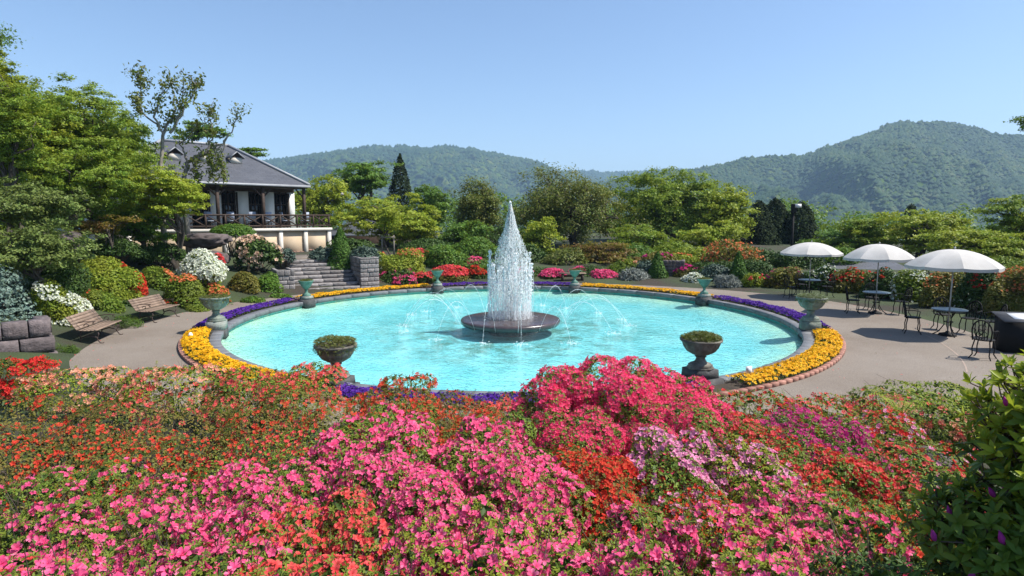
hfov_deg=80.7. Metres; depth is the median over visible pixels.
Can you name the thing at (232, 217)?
terrace chair
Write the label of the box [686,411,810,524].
azalea bush
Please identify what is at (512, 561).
azalea bush
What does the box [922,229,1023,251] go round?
maple tree
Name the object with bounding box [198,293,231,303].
urn planting
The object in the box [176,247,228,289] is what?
azalea bush
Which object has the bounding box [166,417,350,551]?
azalea bush
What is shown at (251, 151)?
pine tree
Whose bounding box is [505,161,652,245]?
spreading tree
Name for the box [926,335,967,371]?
paving seam
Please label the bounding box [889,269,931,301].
hedge bush
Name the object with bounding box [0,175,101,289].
weeping tree
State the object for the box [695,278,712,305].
garden urn
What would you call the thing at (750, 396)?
azalea bush
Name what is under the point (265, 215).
terrace railing
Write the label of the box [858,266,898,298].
hedge bush
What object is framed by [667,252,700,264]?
azalea bush
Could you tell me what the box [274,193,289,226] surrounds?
door
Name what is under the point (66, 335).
ground
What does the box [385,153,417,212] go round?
dark conifer
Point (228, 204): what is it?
door
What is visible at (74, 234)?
boulder
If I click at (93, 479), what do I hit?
azalea bush
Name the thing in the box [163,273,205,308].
azalea bush
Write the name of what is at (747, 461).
azalea bush
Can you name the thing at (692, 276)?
azalea bush
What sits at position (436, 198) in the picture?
broadleaf tree
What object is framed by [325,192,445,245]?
maple tree
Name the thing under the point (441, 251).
azalea bush
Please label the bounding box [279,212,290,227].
terrace chair
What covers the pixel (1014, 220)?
maple tree
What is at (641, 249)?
undergrowth bush
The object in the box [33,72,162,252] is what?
maple tree
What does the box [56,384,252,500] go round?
azalea bush
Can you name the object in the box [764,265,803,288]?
hedge bush
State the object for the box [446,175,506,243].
slender tree
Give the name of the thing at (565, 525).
azalea bush
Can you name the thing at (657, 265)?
cone conifer
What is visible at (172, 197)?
maple tree
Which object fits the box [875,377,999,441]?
azalea bush
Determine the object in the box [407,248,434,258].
azalea bush
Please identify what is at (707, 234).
maple tree
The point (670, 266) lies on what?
stone wall
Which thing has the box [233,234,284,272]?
rhododendron
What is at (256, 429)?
azalea bush
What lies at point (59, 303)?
azalea bush
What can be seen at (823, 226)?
distant woods
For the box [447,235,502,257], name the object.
undergrowth bush
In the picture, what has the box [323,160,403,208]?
layered tree
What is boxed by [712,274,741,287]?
silver bush
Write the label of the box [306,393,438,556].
azalea bush
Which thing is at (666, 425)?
azalea bush
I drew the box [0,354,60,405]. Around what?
azalea bush
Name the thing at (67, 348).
grass clump
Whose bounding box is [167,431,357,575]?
azalea bush
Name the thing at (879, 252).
sun umbrella
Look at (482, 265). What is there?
bush
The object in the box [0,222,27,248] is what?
azalea bush
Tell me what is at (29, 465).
azalea bush
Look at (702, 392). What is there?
azalea bush
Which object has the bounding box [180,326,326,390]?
pansy bed
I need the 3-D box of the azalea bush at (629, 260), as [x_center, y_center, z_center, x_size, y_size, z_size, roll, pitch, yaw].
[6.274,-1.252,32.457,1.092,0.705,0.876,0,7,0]
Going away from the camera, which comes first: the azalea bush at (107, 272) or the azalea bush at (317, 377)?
the azalea bush at (317, 377)
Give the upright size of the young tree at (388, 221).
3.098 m
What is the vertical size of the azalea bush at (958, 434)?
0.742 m
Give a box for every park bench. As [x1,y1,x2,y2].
[65,309,122,342]
[128,294,179,322]
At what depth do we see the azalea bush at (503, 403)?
9.10 m
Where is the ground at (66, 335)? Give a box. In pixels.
[0,231,1022,572]
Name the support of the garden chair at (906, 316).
on the plaza path
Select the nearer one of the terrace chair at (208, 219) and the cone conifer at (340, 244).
the cone conifer at (340, 244)
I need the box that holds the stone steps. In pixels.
[284,259,359,288]
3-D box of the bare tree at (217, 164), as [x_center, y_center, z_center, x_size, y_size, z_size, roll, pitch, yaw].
[-13.165,-4.705,26.753,3.259,7.244,1.380,0,7,0]
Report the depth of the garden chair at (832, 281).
24.35 m
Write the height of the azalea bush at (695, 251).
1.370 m
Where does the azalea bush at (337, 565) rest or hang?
on the ground at (66, 335)
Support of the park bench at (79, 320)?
on the plaza path
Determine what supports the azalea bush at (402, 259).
on the ground at (66, 335)
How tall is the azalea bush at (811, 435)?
1.071 m
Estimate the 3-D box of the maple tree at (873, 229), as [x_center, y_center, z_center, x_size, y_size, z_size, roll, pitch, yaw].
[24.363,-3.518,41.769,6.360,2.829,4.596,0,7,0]
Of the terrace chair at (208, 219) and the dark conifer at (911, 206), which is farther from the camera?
the dark conifer at (911, 206)
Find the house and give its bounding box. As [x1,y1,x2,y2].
[84,139,343,228]
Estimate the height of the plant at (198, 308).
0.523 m
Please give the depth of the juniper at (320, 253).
28.61 m
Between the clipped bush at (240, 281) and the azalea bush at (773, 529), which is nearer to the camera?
the azalea bush at (773, 529)
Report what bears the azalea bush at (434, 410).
on the ground at (66, 335)
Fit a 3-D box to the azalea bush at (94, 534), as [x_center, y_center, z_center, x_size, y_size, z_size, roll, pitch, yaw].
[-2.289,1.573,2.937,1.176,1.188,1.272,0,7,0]
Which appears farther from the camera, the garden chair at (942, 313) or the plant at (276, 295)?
the plant at (276, 295)
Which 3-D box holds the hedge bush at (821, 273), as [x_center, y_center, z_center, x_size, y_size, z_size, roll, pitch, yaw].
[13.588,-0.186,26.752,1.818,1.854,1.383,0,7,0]
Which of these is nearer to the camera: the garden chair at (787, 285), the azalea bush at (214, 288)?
the azalea bush at (214, 288)
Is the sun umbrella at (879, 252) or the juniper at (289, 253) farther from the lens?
the juniper at (289, 253)
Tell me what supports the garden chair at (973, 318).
on the plaza path
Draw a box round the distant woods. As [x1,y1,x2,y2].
[1,189,1023,243]
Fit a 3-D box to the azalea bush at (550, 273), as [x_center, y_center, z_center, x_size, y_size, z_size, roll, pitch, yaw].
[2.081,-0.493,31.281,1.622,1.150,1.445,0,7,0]
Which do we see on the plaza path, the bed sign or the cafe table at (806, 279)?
the cafe table at (806, 279)
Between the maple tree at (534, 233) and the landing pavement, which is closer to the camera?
the landing pavement
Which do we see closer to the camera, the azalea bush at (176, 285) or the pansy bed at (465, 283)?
the azalea bush at (176, 285)
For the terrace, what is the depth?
36.13 m
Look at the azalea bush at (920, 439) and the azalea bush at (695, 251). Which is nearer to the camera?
the azalea bush at (920, 439)
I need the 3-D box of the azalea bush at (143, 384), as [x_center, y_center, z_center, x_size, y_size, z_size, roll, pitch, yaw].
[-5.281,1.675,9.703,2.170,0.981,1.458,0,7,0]
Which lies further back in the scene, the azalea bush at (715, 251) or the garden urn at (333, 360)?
the azalea bush at (715, 251)
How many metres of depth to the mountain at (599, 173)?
2924.29 m
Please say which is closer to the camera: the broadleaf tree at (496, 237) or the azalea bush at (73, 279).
the azalea bush at (73, 279)
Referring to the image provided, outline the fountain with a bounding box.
[396,201,636,346]
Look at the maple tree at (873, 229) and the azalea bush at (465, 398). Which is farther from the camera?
the maple tree at (873, 229)
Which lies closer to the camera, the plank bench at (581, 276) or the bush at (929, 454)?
the bush at (929, 454)
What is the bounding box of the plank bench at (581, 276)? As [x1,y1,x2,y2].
[559,272,585,280]
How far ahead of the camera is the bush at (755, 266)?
29.45 m
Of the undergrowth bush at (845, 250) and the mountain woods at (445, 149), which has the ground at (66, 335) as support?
the undergrowth bush at (845, 250)
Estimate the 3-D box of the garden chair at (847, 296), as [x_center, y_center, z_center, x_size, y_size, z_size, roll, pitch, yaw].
[11.508,0.392,20.377,0.468,0.932,0.502,3,7,21]
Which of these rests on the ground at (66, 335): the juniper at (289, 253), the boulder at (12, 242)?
the boulder at (12, 242)
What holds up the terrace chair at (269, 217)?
on the terrace
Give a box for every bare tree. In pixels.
[122,60,205,254]
[174,98,252,257]
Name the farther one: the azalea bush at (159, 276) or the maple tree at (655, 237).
the maple tree at (655, 237)
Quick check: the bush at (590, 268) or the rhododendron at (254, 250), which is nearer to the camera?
the rhododendron at (254, 250)
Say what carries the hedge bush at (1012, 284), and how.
on the ground at (66, 335)
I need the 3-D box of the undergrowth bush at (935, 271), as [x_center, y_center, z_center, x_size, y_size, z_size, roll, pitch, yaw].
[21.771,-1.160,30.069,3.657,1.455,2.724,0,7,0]
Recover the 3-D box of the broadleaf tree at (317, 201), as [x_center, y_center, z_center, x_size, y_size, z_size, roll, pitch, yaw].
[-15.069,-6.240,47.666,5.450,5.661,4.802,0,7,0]
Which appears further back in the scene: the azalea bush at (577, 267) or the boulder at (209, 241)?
the azalea bush at (577, 267)
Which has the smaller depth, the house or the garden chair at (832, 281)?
the garden chair at (832, 281)
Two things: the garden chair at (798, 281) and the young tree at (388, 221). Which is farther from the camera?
the young tree at (388, 221)
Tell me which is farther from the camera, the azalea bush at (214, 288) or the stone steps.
the stone steps
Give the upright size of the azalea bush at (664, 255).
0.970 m
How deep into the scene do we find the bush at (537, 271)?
31.89 m
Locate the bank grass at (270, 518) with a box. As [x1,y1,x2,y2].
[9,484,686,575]
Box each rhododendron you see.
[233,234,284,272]
[896,349,1023,575]
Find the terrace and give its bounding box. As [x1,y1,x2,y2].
[54,227,331,252]
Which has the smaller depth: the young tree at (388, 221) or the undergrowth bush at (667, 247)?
the young tree at (388, 221)
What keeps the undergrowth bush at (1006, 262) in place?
on the ground at (66, 335)
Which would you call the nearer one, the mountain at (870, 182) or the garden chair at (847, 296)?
the garden chair at (847, 296)
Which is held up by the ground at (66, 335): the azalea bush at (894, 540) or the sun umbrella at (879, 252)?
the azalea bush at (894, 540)
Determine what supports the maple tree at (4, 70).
on the ground at (66, 335)
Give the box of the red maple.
[559,241,644,263]
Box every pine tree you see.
[162,120,233,141]
[237,147,269,157]
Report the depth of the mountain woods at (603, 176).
2893.02 m
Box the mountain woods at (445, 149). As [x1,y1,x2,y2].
[88,143,605,237]
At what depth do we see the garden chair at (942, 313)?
17.48 m
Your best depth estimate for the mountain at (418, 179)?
1649.85 m
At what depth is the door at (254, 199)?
36.58 m
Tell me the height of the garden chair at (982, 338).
0.932 m
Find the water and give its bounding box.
[221,291,801,390]
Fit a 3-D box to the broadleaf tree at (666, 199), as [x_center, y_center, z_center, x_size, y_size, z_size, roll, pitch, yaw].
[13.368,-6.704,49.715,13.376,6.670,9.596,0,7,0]
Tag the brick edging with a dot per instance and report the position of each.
(773, 384)
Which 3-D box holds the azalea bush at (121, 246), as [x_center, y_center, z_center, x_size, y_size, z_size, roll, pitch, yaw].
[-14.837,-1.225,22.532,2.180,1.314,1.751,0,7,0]
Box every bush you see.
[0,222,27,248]
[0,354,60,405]
[0,390,144,484]
[0,415,137,546]
[0,457,152,575]
[0,477,165,575]
[0,526,144,575]
[9,364,155,414]
[22,261,93,297]
[27,278,93,326]
[35,408,255,557]
[45,464,226,575]
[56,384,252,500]
[77,255,144,301]
[79,483,319,575]
[81,289,125,312]
[87,238,150,267]
[114,360,251,420]
[122,271,148,295]
[123,498,306,575]
[129,242,186,269]
[142,265,174,291]
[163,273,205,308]
[164,295,186,306]
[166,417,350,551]
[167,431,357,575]
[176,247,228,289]
[184,385,361,502]
[197,365,313,429]
[204,282,231,301]
[210,253,225,283]
[227,271,260,293]
[234,483,402,575]
[241,540,439,575]
[249,361,348,436]
[258,271,283,292]
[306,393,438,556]
[314,439,480,575]
[326,238,374,252]
[343,372,441,448]
[343,398,450,508]
[375,494,579,575]
[378,247,426,278]
[379,268,417,284]
[396,238,451,250]
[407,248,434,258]
[408,389,491,458]
[408,506,550,575]
[413,271,435,282]
[420,401,559,554]
[421,402,525,509]
[422,243,474,267]
[427,264,472,281]
[436,431,599,575]
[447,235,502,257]
[464,256,484,267]
[467,265,487,278]
[468,258,504,271]
[471,391,540,457]
[486,491,654,575]
[488,263,537,280]
[498,242,546,262]
[508,364,631,462]
[519,500,705,575]
[527,266,547,275]
[529,402,627,508]
[538,267,566,278]
[540,247,588,265]
[544,353,687,453]
[544,437,674,538]
[551,458,681,574]
[568,266,585,272]
[579,264,610,276]
[579,493,734,575]
[589,269,617,278]
[605,259,638,272]
[614,242,655,259]
[615,266,651,280]
[615,367,740,468]
[618,391,742,501]
[620,258,636,268]
[625,416,731,574]
[642,250,677,261]
[651,240,692,259]
[655,479,755,572]
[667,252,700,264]
[668,245,725,263]
[668,486,834,575]
[671,263,699,277]
[677,388,755,469]
[678,430,822,538]
[681,272,702,282]
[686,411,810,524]
[687,260,732,279]
[688,538,824,575]
[698,237,764,264]
[708,383,829,454]
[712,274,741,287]
[715,469,865,574]
[727,429,901,556]
[731,245,778,263]
[739,258,774,277]
[741,273,766,286]
[746,400,893,516]
[754,486,941,575]
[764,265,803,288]
[770,248,826,269]
[775,388,924,443]
[783,501,965,575]
[788,471,955,575]
[798,264,838,289]
[807,247,862,264]
[818,438,986,574]
[828,266,873,293]
[830,405,980,515]
[842,380,979,449]
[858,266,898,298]
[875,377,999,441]
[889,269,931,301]
[895,445,962,487]
[918,252,958,275]
[918,268,965,307]
[952,257,1007,313]
[960,255,1023,278]
[981,265,1023,317]
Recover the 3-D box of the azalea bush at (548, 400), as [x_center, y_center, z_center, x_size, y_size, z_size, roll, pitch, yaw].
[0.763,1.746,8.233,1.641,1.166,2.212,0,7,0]
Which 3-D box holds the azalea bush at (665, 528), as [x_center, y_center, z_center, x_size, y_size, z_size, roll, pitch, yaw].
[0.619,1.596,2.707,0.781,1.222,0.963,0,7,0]
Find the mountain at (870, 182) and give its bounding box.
[608,122,1023,237]
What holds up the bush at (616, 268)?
on the ground at (66, 335)
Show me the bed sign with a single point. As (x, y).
(748, 369)
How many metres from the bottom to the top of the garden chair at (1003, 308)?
0.932 m
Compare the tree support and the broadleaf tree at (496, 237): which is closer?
the tree support
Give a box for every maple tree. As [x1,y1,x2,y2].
[0,21,32,245]
[0,44,46,188]
[0,76,184,230]
[0,77,63,263]
[0,129,154,263]
[9,103,103,193]
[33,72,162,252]
[71,214,145,259]
[79,197,189,246]
[112,162,213,275]
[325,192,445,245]
[388,211,441,246]
[520,216,567,252]
[603,223,686,252]
[672,219,754,248]
[820,217,911,248]
[851,208,974,257]
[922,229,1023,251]
[969,232,1023,269]
[971,194,1023,246]
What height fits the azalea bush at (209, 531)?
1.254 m
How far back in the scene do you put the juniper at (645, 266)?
31.02 m
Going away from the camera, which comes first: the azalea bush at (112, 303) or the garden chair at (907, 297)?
the azalea bush at (112, 303)
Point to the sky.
(600, 85)
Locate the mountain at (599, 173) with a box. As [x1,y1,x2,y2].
[565,170,669,180]
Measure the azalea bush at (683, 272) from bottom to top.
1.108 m
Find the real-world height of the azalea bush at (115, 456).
1.177 m
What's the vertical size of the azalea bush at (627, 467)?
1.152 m
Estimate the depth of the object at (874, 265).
33.74 m
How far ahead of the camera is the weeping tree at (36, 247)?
16.14 m
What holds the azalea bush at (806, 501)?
on the ground at (66, 335)
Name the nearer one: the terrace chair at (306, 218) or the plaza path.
the plaza path
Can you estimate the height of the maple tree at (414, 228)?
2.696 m
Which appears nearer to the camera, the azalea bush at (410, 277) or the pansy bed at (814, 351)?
the pansy bed at (814, 351)
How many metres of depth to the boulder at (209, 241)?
26.79 m
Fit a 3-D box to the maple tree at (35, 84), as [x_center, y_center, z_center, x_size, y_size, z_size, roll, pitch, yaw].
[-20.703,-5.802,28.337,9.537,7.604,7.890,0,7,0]
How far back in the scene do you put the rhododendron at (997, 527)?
2.08 m
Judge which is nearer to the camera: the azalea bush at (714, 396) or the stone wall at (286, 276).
the azalea bush at (714, 396)
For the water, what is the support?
in the fountain pool
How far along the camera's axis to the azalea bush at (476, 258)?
32.41 m
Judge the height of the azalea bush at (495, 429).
1.386 m
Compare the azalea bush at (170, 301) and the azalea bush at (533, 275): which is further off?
the azalea bush at (533, 275)
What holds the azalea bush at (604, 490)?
on the ground at (66, 335)
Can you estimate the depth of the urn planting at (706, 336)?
11.60 m
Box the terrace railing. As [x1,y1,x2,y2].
[104,214,330,228]
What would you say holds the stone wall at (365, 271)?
on the ground at (66, 335)
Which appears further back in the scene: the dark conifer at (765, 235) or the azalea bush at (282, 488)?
the dark conifer at (765, 235)
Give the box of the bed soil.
[184,285,838,404]
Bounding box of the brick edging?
[178,284,845,410]
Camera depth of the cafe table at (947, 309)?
16.41 m
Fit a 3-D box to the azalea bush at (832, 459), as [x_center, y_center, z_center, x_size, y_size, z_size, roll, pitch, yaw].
[2.526,1.882,4.921,1.183,1.084,1.598,0,7,0]
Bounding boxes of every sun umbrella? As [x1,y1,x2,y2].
[780,241,843,292]
[843,242,914,313]
[904,247,1004,336]
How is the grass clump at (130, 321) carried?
on the ground at (66, 335)
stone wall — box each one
[0,315,57,352]
[271,267,294,288]
[345,256,378,287]
[655,260,684,276]
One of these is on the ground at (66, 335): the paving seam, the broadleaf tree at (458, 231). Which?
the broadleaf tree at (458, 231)
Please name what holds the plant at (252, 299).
on the ground at (66, 335)
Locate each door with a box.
[192,191,211,227]
[221,191,238,224]
[248,192,261,227]
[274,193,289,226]
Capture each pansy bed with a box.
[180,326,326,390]
[192,297,295,327]
[296,283,430,298]
[331,381,698,404]
[442,281,570,286]
[580,283,713,296]
[713,295,830,327]
[725,328,842,385]
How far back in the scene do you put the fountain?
19.01 m
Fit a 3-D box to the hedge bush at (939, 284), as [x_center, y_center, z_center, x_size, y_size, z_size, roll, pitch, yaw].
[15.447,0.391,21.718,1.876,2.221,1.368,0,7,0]
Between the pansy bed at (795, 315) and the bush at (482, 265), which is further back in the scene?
the bush at (482, 265)
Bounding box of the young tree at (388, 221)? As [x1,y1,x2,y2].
[374,205,404,255]
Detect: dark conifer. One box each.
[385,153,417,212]
[739,200,781,244]
[755,197,790,243]
[777,201,823,244]
[899,203,916,221]
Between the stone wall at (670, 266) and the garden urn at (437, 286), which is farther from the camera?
the stone wall at (670, 266)
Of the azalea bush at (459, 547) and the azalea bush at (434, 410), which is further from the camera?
the azalea bush at (434, 410)
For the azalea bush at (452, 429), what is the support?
on the ground at (66, 335)
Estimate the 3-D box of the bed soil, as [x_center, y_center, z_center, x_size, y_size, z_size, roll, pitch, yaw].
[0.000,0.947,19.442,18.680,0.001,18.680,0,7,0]
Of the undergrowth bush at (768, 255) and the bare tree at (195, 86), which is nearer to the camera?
the bare tree at (195, 86)
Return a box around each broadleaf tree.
[294,174,355,228]
[406,183,458,236]
[433,219,496,247]
[488,225,552,250]
[603,166,751,242]
[681,186,764,245]
[795,229,857,249]
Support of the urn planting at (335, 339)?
in the garden urn at (333, 360)
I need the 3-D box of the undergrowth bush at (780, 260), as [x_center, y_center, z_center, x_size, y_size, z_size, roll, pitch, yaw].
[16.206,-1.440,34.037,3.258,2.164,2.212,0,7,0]
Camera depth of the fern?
7.38 m
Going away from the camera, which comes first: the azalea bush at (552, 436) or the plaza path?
the azalea bush at (552, 436)
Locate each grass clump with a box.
[55,343,80,353]
[110,314,143,328]
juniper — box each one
[275,248,296,268]
[307,246,335,262]
[349,245,382,260]
[635,259,658,273]
[699,262,729,279]
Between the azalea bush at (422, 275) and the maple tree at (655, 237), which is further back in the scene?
the maple tree at (655, 237)
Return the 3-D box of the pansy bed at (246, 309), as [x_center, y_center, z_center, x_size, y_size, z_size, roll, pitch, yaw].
[-8.731,0.761,19.999,1.320,0.226,6.025,0,7,0]
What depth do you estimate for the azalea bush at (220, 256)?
23.83 m
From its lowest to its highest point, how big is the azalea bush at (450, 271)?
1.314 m
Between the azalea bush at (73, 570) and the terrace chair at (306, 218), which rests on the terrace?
the terrace chair at (306, 218)
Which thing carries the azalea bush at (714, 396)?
on the ground at (66, 335)
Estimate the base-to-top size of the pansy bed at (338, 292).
0.228 m
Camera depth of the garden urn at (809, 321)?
16.75 m
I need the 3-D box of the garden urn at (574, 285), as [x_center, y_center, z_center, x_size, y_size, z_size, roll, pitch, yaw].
[2.844,-0.314,27.380,0.580,1.017,0.580,2,7,19]
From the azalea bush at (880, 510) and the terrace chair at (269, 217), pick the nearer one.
the azalea bush at (880, 510)
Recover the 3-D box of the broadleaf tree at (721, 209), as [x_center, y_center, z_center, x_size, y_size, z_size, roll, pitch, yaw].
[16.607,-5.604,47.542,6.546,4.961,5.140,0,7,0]
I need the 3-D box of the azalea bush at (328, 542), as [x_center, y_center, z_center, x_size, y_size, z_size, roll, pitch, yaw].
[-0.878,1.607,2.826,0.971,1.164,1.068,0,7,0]
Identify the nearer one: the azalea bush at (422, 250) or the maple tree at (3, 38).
the maple tree at (3, 38)
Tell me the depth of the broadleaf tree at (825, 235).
42.57 m
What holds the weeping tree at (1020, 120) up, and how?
on the ground at (66, 335)
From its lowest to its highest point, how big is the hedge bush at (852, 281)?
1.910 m
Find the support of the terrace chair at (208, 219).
on the terrace
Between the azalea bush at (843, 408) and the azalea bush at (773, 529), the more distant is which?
the azalea bush at (843, 408)
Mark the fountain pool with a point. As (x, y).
(806, 343)
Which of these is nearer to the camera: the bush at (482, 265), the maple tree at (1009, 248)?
the maple tree at (1009, 248)
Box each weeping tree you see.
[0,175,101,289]
[0,221,108,293]
[1003,115,1023,131]
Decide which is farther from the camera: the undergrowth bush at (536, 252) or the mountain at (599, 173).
the mountain at (599, 173)
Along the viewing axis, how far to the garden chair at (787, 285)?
24.09 m
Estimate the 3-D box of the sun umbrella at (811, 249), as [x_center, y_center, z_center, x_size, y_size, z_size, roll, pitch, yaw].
[11.994,-0.754,24.246,2.274,2.293,2.274,0,7,0]
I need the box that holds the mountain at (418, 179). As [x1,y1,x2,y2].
[275,146,596,231]
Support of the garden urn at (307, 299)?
on the ground at (66, 335)
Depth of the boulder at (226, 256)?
26.69 m
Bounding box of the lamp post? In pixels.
[790,204,801,245]
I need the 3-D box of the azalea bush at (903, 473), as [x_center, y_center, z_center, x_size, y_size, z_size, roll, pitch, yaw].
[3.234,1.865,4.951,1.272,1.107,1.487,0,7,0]
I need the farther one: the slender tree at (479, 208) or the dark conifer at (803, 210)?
the dark conifer at (803, 210)
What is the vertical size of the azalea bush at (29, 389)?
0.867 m
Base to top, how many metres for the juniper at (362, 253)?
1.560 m
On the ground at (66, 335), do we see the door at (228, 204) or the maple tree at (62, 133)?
the maple tree at (62, 133)
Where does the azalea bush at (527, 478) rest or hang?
on the ground at (66, 335)
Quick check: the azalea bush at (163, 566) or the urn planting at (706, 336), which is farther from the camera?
the urn planting at (706, 336)
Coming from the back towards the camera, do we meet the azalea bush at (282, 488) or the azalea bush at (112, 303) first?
the azalea bush at (112, 303)
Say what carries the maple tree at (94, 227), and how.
on the ground at (66, 335)
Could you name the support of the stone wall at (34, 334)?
on the ground at (66, 335)
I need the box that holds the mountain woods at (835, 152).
[495,119,1023,242]
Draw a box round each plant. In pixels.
[122,299,131,306]
[186,305,208,311]
[239,295,265,302]
[269,293,292,297]
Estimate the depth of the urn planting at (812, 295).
16.70 m
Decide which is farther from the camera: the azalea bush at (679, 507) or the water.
the water
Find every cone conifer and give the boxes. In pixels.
[326,227,350,269]
[646,251,668,278]
[728,251,748,282]
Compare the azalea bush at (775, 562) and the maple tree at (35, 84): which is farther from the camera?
the maple tree at (35, 84)
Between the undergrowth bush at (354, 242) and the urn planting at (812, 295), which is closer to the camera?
the urn planting at (812, 295)
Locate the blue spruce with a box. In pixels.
[0,264,41,322]
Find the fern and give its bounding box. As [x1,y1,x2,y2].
[858,385,957,416]
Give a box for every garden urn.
[199,296,230,338]
[298,280,315,307]
[313,341,359,386]
[431,270,443,293]
[568,270,580,292]
[677,337,723,385]
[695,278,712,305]
[796,296,827,337]
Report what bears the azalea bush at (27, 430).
on the ground at (66, 335)
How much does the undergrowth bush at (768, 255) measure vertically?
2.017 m
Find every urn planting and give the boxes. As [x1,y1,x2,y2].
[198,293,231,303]
[312,334,357,356]
[680,330,722,341]
[795,292,828,303]
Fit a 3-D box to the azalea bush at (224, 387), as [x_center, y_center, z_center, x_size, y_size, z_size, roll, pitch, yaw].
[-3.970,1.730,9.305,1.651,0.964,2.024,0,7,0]
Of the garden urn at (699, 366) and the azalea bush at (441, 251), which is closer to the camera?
the garden urn at (699, 366)
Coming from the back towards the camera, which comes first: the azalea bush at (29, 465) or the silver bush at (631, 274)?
the silver bush at (631, 274)
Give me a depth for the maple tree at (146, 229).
24.96 m
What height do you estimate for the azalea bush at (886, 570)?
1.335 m
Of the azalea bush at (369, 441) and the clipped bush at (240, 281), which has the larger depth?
the clipped bush at (240, 281)
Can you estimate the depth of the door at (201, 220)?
34.53 m
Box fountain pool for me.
[209,286,814,397]
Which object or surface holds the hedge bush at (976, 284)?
on the ground at (66, 335)
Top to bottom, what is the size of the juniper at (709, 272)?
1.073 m
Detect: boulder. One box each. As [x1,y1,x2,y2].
[2,229,44,245]
[53,231,87,253]
[172,233,232,249]
[205,250,230,264]
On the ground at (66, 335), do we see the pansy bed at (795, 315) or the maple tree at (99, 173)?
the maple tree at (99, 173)
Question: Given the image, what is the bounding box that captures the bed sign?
[746,366,751,374]
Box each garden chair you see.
[783,275,797,296]
[794,272,808,293]
[820,275,835,297]
[844,286,859,313]
[863,283,880,310]
[891,287,912,315]
[902,300,921,334]
[931,297,953,329]
[956,301,982,335]
[968,320,998,360]
[980,304,1007,337]
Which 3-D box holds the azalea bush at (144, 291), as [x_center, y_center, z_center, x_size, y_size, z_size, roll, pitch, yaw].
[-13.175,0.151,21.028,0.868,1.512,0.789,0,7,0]
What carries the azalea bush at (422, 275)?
on the ground at (66, 335)
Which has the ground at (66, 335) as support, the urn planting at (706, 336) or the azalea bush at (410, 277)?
the azalea bush at (410, 277)
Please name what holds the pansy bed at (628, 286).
on the bed soil
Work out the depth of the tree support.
34.40 m
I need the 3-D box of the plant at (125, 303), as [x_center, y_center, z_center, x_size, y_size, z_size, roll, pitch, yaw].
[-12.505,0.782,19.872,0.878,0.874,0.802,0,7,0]
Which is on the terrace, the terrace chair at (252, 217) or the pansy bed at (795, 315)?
the terrace chair at (252, 217)
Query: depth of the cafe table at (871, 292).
20.20 m
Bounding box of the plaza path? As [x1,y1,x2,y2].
[69,283,1023,432]
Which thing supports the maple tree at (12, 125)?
on the ground at (66, 335)
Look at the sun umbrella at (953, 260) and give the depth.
15.79 m
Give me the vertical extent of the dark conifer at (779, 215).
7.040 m
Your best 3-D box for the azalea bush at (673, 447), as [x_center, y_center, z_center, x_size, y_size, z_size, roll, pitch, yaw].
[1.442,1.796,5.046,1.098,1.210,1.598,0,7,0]
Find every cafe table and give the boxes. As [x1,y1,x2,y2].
[798,278,820,292]
[862,290,890,313]
[931,307,968,337]
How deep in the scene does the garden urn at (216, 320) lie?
16.77 m
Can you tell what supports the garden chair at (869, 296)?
on the plaza path
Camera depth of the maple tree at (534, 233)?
38.45 m
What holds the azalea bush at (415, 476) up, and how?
on the ground at (66, 335)
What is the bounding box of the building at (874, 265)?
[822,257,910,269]
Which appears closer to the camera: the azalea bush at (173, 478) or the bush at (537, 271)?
the azalea bush at (173, 478)
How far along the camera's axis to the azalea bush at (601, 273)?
30.85 m
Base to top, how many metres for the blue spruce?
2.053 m
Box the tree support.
[380,235,394,255]
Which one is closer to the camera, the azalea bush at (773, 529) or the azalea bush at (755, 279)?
the azalea bush at (773, 529)
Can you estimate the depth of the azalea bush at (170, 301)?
21.02 m
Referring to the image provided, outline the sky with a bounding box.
[0,0,1023,171]
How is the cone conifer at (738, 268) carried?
on the ground at (66, 335)
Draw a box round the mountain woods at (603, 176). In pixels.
[557,168,687,181]
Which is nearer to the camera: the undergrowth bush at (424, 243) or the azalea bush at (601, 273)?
the azalea bush at (601, 273)
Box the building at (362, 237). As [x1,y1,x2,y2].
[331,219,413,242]
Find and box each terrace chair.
[204,212,215,228]
[226,212,236,223]
[245,212,255,227]
[261,212,271,227]
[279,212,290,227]
[299,212,308,227]
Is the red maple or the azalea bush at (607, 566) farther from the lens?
the red maple
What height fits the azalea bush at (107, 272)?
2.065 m
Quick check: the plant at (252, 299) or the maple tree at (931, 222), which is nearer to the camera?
the plant at (252, 299)
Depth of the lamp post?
33.70 m
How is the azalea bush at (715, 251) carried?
on the ground at (66, 335)
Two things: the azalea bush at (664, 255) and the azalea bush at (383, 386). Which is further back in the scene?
the azalea bush at (664, 255)
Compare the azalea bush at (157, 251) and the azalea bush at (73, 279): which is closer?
the azalea bush at (73, 279)
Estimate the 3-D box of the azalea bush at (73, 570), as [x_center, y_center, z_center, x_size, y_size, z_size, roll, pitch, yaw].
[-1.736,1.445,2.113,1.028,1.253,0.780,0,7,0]
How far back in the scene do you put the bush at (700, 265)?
30.49 m
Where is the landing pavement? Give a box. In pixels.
[274,255,336,267]

